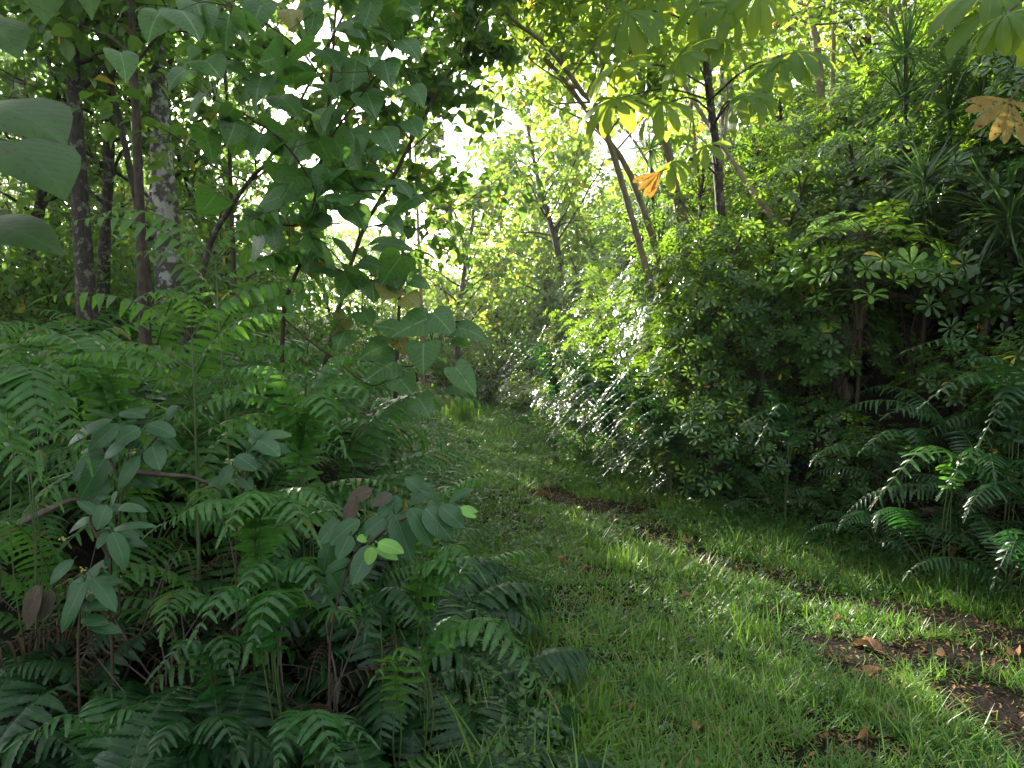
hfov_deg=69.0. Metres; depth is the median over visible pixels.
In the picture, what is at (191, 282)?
leafy bush
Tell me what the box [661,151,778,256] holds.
umbrella tree
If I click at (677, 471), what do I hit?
leafy bush
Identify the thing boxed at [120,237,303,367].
leafy bush
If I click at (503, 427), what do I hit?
grass tuft
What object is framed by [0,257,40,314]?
leafy bush
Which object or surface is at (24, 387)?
fern
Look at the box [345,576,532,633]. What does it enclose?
fern
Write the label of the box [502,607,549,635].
grass tuft
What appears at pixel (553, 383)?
fern
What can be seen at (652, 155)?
spiky plant
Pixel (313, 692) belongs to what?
fern
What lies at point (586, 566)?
dry leaf
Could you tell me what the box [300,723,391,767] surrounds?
fern
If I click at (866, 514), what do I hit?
fern
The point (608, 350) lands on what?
leafy bush
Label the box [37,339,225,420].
fern
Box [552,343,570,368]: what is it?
umbrella shrub
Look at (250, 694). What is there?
fern
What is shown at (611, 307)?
umbrella tree
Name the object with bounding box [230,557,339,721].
fern
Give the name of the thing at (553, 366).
umbrella shrub
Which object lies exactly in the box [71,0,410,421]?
forest tree
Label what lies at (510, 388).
umbrella shrub
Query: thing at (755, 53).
canopy tree
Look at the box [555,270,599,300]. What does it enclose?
umbrella shrub
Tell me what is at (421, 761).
fern
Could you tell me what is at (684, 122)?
bank sapling
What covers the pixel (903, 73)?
spiky plant
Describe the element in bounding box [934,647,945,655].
dry leaf
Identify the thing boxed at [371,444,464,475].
fern
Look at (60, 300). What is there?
leafy bush
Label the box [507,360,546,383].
umbrella shrub
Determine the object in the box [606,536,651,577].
grass tuft
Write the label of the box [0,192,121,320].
leafy bush
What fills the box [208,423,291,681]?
guava shrub
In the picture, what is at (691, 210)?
umbrella tree
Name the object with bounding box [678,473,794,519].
fern
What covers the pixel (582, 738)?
grass tuft
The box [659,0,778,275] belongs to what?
bank sapling
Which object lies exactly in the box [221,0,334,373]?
forest tree
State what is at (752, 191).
bank tree
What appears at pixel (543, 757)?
fern
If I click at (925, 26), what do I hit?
umbrella tree
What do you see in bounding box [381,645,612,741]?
fern
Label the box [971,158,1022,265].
leafy bush
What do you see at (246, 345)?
pinnate sapling
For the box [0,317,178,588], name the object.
fern
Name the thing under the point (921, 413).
fern
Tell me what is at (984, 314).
umbrella shrub
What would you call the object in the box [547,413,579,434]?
leafy bush
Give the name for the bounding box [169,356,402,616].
fern
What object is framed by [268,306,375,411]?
leafy bush
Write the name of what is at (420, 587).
fern
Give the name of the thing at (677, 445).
fern
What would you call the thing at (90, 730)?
fern
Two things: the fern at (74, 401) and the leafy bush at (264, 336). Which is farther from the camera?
the leafy bush at (264, 336)
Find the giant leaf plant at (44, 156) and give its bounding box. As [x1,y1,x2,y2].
[0,0,100,255]
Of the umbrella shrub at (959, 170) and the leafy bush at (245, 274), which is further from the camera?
the leafy bush at (245, 274)
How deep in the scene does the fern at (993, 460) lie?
5.03 m
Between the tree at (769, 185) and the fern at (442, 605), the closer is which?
the fern at (442, 605)
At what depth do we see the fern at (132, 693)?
2.52 m
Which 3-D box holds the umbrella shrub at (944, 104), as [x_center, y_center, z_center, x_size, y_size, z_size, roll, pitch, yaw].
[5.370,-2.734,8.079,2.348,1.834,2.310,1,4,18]
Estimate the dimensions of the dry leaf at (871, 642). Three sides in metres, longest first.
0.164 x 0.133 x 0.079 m
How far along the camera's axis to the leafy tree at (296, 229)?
24.40 m
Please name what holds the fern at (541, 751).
on the ground at (1006, 697)
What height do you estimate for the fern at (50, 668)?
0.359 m
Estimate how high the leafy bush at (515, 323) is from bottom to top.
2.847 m
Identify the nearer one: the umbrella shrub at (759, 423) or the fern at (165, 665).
the fern at (165, 665)
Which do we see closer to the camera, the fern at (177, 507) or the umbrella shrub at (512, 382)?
the fern at (177, 507)
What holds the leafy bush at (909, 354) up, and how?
on the ground at (1006, 697)
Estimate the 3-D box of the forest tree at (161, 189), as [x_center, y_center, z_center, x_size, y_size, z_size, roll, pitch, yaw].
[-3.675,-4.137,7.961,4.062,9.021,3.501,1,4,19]
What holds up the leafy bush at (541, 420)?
on the ground at (1006, 697)
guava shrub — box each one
[22,556,122,717]
[59,491,155,688]
[68,405,181,668]
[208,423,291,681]
[317,476,477,712]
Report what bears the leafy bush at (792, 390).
on the ground at (1006, 697)
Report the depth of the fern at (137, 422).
4.14 m
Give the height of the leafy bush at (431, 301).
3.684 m
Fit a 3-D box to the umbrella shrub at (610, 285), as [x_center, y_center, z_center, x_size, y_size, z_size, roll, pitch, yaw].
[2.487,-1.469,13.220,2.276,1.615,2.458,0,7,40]
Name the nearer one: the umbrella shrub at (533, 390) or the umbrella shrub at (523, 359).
the umbrella shrub at (533, 390)
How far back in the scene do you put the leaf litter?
3.89 m
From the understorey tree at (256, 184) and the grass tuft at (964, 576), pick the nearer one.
the grass tuft at (964, 576)
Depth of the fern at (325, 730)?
2.12 m
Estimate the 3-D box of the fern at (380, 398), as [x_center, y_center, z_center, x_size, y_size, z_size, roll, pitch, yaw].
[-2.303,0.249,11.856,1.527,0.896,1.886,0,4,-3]
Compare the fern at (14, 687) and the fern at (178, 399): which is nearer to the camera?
the fern at (14, 687)
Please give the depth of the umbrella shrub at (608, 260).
16.72 m
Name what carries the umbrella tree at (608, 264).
on the ground at (1006, 697)
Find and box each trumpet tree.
[578,0,841,456]
[922,0,1023,144]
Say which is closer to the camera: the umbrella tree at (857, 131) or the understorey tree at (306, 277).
the umbrella tree at (857, 131)
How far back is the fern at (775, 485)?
6.32 m
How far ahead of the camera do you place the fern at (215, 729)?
2.13 m
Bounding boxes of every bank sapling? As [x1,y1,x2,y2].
[590,5,705,257]
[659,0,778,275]
[668,8,742,278]
[673,0,777,278]
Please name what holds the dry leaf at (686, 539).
on the ground at (1006, 697)
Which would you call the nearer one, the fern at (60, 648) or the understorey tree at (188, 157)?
the fern at (60, 648)
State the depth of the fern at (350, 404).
5.51 m
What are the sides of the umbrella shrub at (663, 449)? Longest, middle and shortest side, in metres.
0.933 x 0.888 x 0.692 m
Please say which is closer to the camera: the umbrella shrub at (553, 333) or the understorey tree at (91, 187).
the understorey tree at (91, 187)
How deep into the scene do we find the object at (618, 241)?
12.74 m
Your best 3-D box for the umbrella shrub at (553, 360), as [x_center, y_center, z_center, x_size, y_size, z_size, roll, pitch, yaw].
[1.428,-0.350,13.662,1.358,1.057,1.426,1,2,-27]
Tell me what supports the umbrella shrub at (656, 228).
on the ground at (1006, 697)
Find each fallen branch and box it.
[17,497,87,526]
[135,470,222,490]
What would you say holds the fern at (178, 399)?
on the ground at (1006, 697)
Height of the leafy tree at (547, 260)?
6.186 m
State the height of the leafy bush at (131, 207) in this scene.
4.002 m
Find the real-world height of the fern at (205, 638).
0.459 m
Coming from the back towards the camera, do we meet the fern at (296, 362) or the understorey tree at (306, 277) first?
the understorey tree at (306, 277)
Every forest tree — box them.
[0,0,231,401]
[4,0,221,404]
[17,0,304,400]
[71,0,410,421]
[137,0,319,404]
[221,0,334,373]
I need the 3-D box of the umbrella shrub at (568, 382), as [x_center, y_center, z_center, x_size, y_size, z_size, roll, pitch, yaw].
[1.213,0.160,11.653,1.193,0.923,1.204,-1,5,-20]
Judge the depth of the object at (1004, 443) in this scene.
5.24 m
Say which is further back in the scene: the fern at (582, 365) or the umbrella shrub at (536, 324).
the umbrella shrub at (536, 324)
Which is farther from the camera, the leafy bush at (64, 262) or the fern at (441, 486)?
the leafy bush at (64, 262)
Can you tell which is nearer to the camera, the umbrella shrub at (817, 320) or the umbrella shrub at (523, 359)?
the umbrella shrub at (817, 320)
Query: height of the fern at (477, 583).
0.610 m
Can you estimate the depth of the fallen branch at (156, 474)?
2.98 m
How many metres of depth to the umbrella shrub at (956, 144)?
6.57 m
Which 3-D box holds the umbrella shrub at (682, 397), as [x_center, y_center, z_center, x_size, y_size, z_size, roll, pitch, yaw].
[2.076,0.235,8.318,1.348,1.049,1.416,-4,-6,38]
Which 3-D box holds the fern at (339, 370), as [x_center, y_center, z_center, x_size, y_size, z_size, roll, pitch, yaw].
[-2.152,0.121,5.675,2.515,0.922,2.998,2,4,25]
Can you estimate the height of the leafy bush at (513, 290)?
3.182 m
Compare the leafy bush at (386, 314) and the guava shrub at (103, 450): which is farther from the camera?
the leafy bush at (386, 314)
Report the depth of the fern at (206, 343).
5.04 m
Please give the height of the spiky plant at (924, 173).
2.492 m
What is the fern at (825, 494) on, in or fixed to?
on the ground at (1006, 697)
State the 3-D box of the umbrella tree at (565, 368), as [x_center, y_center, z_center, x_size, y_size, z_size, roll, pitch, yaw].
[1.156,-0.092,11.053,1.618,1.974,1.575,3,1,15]
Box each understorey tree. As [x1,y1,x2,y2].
[0,3,104,212]
[0,4,143,331]
[0,5,237,334]
[0,12,185,273]
[0,85,44,217]
[0,99,147,230]
[1,55,154,283]
[4,5,266,321]
[90,132,123,253]
[95,127,205,250]
[98,148,146,255]
[116,58,297,344]
[120,144,223,269]
[173,1,316,365]
[267,193,341,317]
[304,234,358,318]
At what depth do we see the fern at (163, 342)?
6.66 m
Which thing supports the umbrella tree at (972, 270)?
on the ground at (1006, 697)
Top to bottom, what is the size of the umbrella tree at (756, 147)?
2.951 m
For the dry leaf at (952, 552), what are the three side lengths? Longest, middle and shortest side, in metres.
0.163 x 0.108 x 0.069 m
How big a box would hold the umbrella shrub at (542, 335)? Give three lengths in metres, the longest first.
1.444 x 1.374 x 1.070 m
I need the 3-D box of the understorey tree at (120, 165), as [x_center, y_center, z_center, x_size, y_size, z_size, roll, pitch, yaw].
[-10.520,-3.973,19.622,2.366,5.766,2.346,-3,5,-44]
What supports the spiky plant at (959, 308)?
on the ground at (1006, 697)
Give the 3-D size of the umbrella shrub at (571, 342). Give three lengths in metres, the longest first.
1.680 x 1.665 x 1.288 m
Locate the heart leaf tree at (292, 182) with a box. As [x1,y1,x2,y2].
[103,0,489,487]
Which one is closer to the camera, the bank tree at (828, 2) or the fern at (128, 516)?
the fern at (128, 516)
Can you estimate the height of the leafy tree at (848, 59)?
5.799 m
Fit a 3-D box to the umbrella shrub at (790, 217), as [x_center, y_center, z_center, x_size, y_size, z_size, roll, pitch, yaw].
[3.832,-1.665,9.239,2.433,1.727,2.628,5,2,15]
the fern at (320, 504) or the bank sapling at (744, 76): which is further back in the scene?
the bank sapling at (744, 76)
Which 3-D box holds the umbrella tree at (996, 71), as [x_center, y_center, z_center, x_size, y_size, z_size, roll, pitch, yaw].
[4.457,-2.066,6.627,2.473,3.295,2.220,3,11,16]
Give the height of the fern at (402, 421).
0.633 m
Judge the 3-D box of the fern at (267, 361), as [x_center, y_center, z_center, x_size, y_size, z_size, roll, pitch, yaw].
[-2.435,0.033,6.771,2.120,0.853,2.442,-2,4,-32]
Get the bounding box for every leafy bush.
[0,174,153,346]
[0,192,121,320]
[0,199,130,332]
[0,204,124,320]
[0,230,135,355]
[0,241,136,337]
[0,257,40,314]
[5,198,135,253]
[11,248,151,344]
[32,201,268,346]
[64,223,236,285]
[73,265,246,389]
[94,227,193,324]
[97,224,286,354]
[113,177,340,313]
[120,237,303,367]
[151,245,276,361]
[153,220,370,341]
[196,330,305,373]
[197,216,355,366]
[219,284,315,365]
[244,298,367,363]
[264,326,368,382]
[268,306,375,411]
[315,298,391,354]
[316,291,411,354]
[388,262,492,359]
[388,304,455,385]
[406,276,512,368]
[418,333,488,392]
[441,228,542,334]
[441,329,534,402]
[447,279,557,387]
[472,247,567,344]
[488,311,561,378]
[505,263,584,336]
[529,408,559,428]
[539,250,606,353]
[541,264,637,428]
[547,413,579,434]
[550,218,615,279]
[553,427,592,441]
[562,429,596,454]
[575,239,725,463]
[577,315,648,394]
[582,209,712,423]
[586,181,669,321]
[602,443,641,472]
[625,366,652,434]
[651,448,707,491]
[714,228,932,396]
[717,460,762,498]
[728,269,872,417]
[776,197,850,299]
[834,449,903,507]
[915,335,1023,451]
[925,496,1002,554]
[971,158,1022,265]
[976,525,1023,592]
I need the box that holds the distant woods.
[1,82,928,366]
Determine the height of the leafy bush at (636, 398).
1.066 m
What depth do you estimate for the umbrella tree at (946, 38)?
8.62 m
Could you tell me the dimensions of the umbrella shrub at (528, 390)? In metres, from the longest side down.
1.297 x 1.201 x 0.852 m
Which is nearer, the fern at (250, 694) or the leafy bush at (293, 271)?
the fern at (250, 694)
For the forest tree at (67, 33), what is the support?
on the ground at (1006, 697)
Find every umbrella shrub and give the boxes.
[495,374,542,406]
[498,366,541,405]
[499,355,532,374]
[504,385,543,411]
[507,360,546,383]
[510,382,547,401]
[512,376,549,408]
[515,335,564,376]
[522,303,561,340]
[524,372,567,401]
[527,291,577,328]
[528,327,558,366]
[529,378,582,417]
[534,312,590,358]
[534,364,563,390]
[536,383,582,418]
[538,311,588,354]
[547,389,588,426]
[552,327,618,387]
[552,338,578,370]
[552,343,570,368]
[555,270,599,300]
[556,368,598,404]
[558,288,605,322]
[569,313,634,357]
[576,381,624,423]
[579,275,622,327]
[580,332,639,381]
[582,261,634,312]
[586,222,637,265]
[588,276,629,322]
[599,240,643,286]
[614,199,703,268]
[629,182,707,255]
[637,418,720,460]
[644,355,765,395]
[652,362,751,417]
[664,386,730,435]
[698,374,806,471]
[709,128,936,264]
[711,104,837,198]
[734,425,816,479]
[744,187,919,249]
[747,73,911,188]
[749,185,941,366]
[751,282,914,410]
[752,295,919,435]
[756,288,897,398]
[762,198,969,444]
[775,390,880,461]
[782,74,877,153]
[786,207,1023,377]
[790,33,986,170]
[790,34,912,117]
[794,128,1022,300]
[805,414,971,521]
[827,45,942,128]
[857,0,1001,96]
[857,97,1023,247]
[886,327,1021,450]
[893,53,1017,158]
[903,98,1023,217]
[924,93,1023,204]
[949,340,1023,433]
[961,316,1023,422]
[962,247,1023,345]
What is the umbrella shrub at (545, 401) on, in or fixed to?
on the ground at (1006, 697)
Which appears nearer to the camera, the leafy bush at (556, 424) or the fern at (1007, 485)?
the fern at (1007, 485)
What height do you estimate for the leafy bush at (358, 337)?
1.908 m
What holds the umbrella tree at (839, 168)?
on the ground at (1006, 697)
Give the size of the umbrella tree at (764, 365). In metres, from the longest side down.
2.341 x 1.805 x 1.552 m
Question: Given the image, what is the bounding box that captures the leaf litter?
[460,470,1023,766]
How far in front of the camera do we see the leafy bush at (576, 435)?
10.03 m
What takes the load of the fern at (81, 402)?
on the ground at (1006, 697)
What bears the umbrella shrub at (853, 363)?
on the ground at (1006, 697)
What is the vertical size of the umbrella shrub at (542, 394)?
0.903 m
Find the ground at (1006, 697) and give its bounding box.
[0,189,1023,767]
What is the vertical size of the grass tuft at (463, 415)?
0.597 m
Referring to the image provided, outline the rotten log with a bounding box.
[916,506,973,516]
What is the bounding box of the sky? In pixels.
[0,0,913,319]
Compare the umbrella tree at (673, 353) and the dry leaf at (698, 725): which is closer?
the dry leaf at (698, 725)
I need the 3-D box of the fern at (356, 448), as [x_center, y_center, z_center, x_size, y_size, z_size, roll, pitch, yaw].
[-1.220,0.495,5.151,2.084,0.914,2.334,-1,4,-17]
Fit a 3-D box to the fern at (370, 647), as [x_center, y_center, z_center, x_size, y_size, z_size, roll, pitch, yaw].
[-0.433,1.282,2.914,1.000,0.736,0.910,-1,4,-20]
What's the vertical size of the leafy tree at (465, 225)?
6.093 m
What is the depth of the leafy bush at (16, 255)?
8.74 m
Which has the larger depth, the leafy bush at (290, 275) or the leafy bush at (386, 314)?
the leafy bush at (386, 314)
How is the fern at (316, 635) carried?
on the ground at (1006, 697)
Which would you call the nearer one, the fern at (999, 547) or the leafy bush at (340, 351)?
the fern at (999, 547)
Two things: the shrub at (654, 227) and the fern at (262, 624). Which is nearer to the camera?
the fern at (262, 624)
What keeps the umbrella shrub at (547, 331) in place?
on the ground at (1006, 697)
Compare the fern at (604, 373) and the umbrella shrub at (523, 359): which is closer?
the fern at (604, 373)
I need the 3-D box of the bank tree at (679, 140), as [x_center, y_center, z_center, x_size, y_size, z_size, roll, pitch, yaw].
[1.596,-2.764,9.596,1.207,6.304,3.654,-2,4,-35]
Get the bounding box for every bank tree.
[558,9,725,347]
[612,0,902,216]
[642,0,851,402]
[710,59,718,275]
[747,0,913,132]
[802,0,841,127]
[806,0,937,90]
[826,0,921,112]
[841,0,930,78]
[908,5,1023,347]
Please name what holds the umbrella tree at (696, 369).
on the ground at (1006, 697)
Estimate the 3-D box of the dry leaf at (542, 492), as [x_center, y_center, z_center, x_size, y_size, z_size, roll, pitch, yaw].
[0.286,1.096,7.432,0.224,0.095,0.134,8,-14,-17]
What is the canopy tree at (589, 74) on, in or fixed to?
on the ground at (1006, 697)
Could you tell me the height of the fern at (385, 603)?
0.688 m
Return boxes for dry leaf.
[530,489,550,498]
[545,555,568,566]
[578,564,591,573]
[683,534,692,542]
[692,721,705,730]
[832,613,844,622]
[849,727,872,740]
[850,636,881,651]
[862,665,885,679]
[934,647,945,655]
[947,545,957,556]
[1006,645,1020,654]
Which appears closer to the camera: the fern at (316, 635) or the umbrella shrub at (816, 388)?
the fern at (316, 635)
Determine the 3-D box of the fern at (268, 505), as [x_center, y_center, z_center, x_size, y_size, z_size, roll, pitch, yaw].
[-0.880,0.840,2.606,0.550,0.944,0.530,2,4,26]
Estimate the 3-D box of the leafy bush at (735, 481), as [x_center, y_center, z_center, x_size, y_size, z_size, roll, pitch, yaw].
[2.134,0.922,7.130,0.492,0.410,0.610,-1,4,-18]
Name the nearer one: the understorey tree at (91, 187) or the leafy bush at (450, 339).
the understorey tree at (91, 187)
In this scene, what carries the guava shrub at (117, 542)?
on the ground at (1006, 697)
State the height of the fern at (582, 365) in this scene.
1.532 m
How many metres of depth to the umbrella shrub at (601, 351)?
10.56 m
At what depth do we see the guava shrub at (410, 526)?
2.54 m
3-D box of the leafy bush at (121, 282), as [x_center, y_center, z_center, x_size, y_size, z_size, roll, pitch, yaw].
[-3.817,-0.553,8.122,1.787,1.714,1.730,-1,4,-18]
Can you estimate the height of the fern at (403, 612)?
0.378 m
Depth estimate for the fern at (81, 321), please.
6.15 m
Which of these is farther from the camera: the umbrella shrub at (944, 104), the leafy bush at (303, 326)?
the leafy bush at (303, 326)
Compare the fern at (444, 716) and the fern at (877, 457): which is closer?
the fern at (444, 716)
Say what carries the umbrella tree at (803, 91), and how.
on the ground at (1006, 697)
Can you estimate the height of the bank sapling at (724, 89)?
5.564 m
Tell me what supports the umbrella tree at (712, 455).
on the ground at (1006, 697)
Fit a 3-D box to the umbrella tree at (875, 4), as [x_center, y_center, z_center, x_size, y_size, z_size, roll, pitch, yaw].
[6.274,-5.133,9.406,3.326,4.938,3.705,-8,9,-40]
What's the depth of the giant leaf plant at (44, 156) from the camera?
2.53 m
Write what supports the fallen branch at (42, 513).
on the fern at (191, 531)
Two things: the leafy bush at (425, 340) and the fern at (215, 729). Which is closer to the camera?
the fern at (215, 729)
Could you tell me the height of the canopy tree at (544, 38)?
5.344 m
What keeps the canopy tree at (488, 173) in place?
on the ground at (1006, 697)
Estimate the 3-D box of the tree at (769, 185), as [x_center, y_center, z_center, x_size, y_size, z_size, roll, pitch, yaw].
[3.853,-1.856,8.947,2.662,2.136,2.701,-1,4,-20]
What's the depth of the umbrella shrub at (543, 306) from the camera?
18.30 m
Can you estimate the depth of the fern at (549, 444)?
10.16 m
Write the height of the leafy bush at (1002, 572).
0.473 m
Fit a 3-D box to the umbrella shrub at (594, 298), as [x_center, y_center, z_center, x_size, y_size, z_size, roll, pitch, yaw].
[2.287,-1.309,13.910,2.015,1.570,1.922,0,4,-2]
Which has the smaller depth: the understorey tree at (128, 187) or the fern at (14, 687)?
the fern at (14, 687)
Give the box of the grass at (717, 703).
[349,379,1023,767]
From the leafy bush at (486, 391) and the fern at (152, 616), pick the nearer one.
the fern at (152, 616)
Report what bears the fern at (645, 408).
on the ground at (1006, 697)
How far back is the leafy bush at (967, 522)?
5.30 m
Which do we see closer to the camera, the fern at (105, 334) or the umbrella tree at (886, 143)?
the fern at (105, 334)
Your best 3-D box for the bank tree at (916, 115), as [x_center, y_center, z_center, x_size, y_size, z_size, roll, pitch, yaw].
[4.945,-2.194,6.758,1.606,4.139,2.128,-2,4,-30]
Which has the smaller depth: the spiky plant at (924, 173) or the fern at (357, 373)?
the spiky plant at (924, 173)
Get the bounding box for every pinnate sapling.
[20,282,334,608]
[56,202,368,530]
[182,282,422,484]
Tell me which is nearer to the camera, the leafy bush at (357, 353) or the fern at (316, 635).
the fern at (316, 635)
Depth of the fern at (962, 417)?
5.50 m
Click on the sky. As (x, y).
(462, 155)
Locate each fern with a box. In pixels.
[0,308,177,365]
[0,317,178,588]
[0,319,186,456]
[0,320,224,441]
[0,343,181,401]
[0,356,176,557]
[0,362,92,694]
[0,365,288,528]
[0,368,442,522]
[0,397,127,488]
[0,408,296,555]
[0,429,226,574]
[0,493,107,618]
[0,521,223,654]
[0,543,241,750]
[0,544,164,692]
[0,628,183,722]
[0,638,86,667]
[0,650,101,767]
[1,274,343,440]
[1,318,105,367]
[4,689,136,758]
[14,286,262,415]
[21,680,223,767]
[30,339,409,450]
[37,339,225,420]
[40,631,166,693]
[45,361,364,511]
[46,509,374,646]
[50,428,410,590]
[55,708,287,767]
[70,689,262,754]
[72,313,237,366]
[81,579,229,664]
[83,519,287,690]
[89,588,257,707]
[89,685,207,767]
[98,615,253,696]
[98,645,295,739]
[122,340,322,393]
[141,487,340,702]
[142,713,269,767]
[144,356,510,469]
[145,635,246,715]
[146,588,454,694]
[160,343,363,425]
[162,388,479,530]
[165,586,302,764]
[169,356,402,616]
[172,432,484,593]
[174,612,321,702]
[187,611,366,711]
[202,337,428,402]
[213,521,434,603]
[216,669,335,767]
[222,750,288,767]
[226,697,320,767]
[229,694,396,754]
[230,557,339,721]
[232,531,438,670]
[241,347,354,372]
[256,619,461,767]
[257,649,361,702]
[267,709,379,767]
[286,600,499,760]
[286,613,489,705]
[286,676,391,761]
[295,391,462,460]
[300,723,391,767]
[304,696,525,767]
[313,599,572,759]
[318,362,370,377]
[320,556,549,673]
[326,749,445,767]
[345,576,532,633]
[345,582,561,708]
[353,388,415,412]
[356,407,436,432]
[358,501,503,555]
[359,586,435,738]
[368,647,424,767]
[370,536,574,607]
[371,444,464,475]
[373,453,515,540]
[375,563,517,581]
[377,467,490,509]
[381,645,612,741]
[383,678,609,767]
[386,599,502,674]
[399,544,486,752]
[402,609,559,757]
[409,751,568,767]
[415,478,514,620]
[431,731,524,752]
[452,593,563,690]
[477,340,565,452]
[492,409,546,423]
[503,343,594,462]
[514,425,579,438]
[515,431,593,454]
[532,749,563,755]
[537,438,616,462]
[540,407,596,438]
[545,353,632,474]
[545,381,620,481]
[557,409,628,440]
[571,433,643,475]
[575,367,660,490]
[592,396,684,505]
[593,443,666,488]
[650,468,744,499]
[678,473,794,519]
[713,467,831,519]
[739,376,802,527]
[778,479,923,536]
[803,497,958,561]
[805,430,970,507]
[827,506,1023,603]
[833,385,1023,452]
[844,422,1023,517]
[857,427,930,557]
[867,446,1019,586]
[897,372,1023,444]
[897,500,1023,588]
[899,338,1023,575]
[906,457,1023,522]
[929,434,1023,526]
[982,529,1023,612]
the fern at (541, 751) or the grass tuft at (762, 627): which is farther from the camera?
the grass tuft at (762, 627)
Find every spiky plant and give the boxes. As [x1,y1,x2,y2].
[615,116,686,291]
[846,0,964,330]
[870,127,988,388]
[883,24,993,321]
[909,170,1000,332]
[925,150,1023,352]
[937,20,1022,325]
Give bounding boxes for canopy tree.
[227,0,543,381]
[286,0,561,473]
[376,25,456,423]
[398,0,715,386]
[437,0,757,326]
[441,66,638,336]
[560,0,821,288]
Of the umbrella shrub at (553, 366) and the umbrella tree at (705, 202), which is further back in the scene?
the umbrella shrub at (553, 366)
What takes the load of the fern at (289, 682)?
on the ground at (1006, 697)
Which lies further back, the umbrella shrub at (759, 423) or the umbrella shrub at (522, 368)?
the umbrella shrub at (522, 368)
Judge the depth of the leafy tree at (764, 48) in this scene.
15.00 m
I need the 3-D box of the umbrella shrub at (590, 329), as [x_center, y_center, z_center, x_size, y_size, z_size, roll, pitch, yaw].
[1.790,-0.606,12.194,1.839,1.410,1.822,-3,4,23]
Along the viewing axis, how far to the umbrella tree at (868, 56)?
11.78 m
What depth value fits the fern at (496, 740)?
2.62 m
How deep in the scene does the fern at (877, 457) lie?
5.67 m
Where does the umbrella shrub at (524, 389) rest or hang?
on the ground at (1006, 697)
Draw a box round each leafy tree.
[243,209,323,277]
[348,235,405,319]
[380,174,532,401]
[427,150,568,371]
[476,136,615,339]
[508,176,572,255]
[531,106,637,258]
[634,30,756,177]
[671,0,857,156]
[716,0,900,121]
[786,0,915,120]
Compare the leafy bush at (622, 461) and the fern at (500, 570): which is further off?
the leafy bush at (622, 461)
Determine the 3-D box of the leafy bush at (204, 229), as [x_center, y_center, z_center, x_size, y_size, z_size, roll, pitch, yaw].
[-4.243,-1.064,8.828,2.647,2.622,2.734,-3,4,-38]
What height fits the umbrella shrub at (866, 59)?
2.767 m
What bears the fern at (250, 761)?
on the ground at (1006, 697)
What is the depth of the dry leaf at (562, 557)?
5.23 m
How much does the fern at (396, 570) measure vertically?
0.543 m
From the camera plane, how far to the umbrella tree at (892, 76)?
9.17 m
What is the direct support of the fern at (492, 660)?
on the ground at (1006, 697)
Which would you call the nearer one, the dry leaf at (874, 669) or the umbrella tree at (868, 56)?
the dry leaf at (874, 669)
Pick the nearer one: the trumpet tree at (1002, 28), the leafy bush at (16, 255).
the trumpet tree at (1002, 28)
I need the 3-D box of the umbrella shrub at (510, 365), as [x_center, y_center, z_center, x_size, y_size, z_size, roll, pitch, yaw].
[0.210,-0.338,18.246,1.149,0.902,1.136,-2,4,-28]
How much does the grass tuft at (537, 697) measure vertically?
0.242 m
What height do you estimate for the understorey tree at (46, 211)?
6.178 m
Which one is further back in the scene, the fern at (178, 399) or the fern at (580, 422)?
the fern at (580, 422)
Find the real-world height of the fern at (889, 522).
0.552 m
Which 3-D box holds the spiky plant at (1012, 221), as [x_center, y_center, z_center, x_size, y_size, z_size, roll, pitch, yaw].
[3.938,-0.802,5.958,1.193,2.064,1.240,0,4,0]
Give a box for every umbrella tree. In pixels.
[530,315,636,433]
[568,275,651,437]
[573,229,647,336]
[591,216,817,489]
[603,318,688,449]
[609,288,741,474]
[610,209,821,500]
[613,141,775,381]
[621,278,780,485]
[622,149,739,264]
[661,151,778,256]
[675,254,849,484]
[678,152,870,401]
[693,111,832,316]
[701,36,841,215]
[746,131,898,304]
[780,125,969,334]
[798,101,894,201]
[825,108,1022,340]
[837,0,992,118]
[841,13,965,181]
[847,0,968,150]
[855,0,1019,170]
[866,0,1004,200]
[868,0,1023,324]
[876,43,1023,347]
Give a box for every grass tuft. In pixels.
[435,666,489,732]
[443,400,458,416]
[450,395,478,422]
[471,693,548,742]
[487,418,519,437]
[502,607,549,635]
[513,668,574,729]
[525,687,622,763]
[526,609,595,678]
[571,664,642,733]
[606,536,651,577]
[728,593,786,647]
[920,551,985,599]
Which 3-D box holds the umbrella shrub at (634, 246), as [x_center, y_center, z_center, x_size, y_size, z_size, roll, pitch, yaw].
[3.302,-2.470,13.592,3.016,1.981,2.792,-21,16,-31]
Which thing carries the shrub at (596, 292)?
on the ground at (1006, 697)
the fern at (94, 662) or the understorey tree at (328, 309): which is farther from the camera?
the understorey tree at (328, 309)
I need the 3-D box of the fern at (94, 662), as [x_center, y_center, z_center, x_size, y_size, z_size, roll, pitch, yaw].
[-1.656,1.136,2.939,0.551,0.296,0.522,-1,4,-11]
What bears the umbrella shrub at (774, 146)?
on the ground at (1006, 697)
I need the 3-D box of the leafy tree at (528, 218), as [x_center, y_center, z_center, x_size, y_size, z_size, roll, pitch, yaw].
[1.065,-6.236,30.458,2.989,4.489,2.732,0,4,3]
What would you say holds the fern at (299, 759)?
on the ground at (1006, 697)

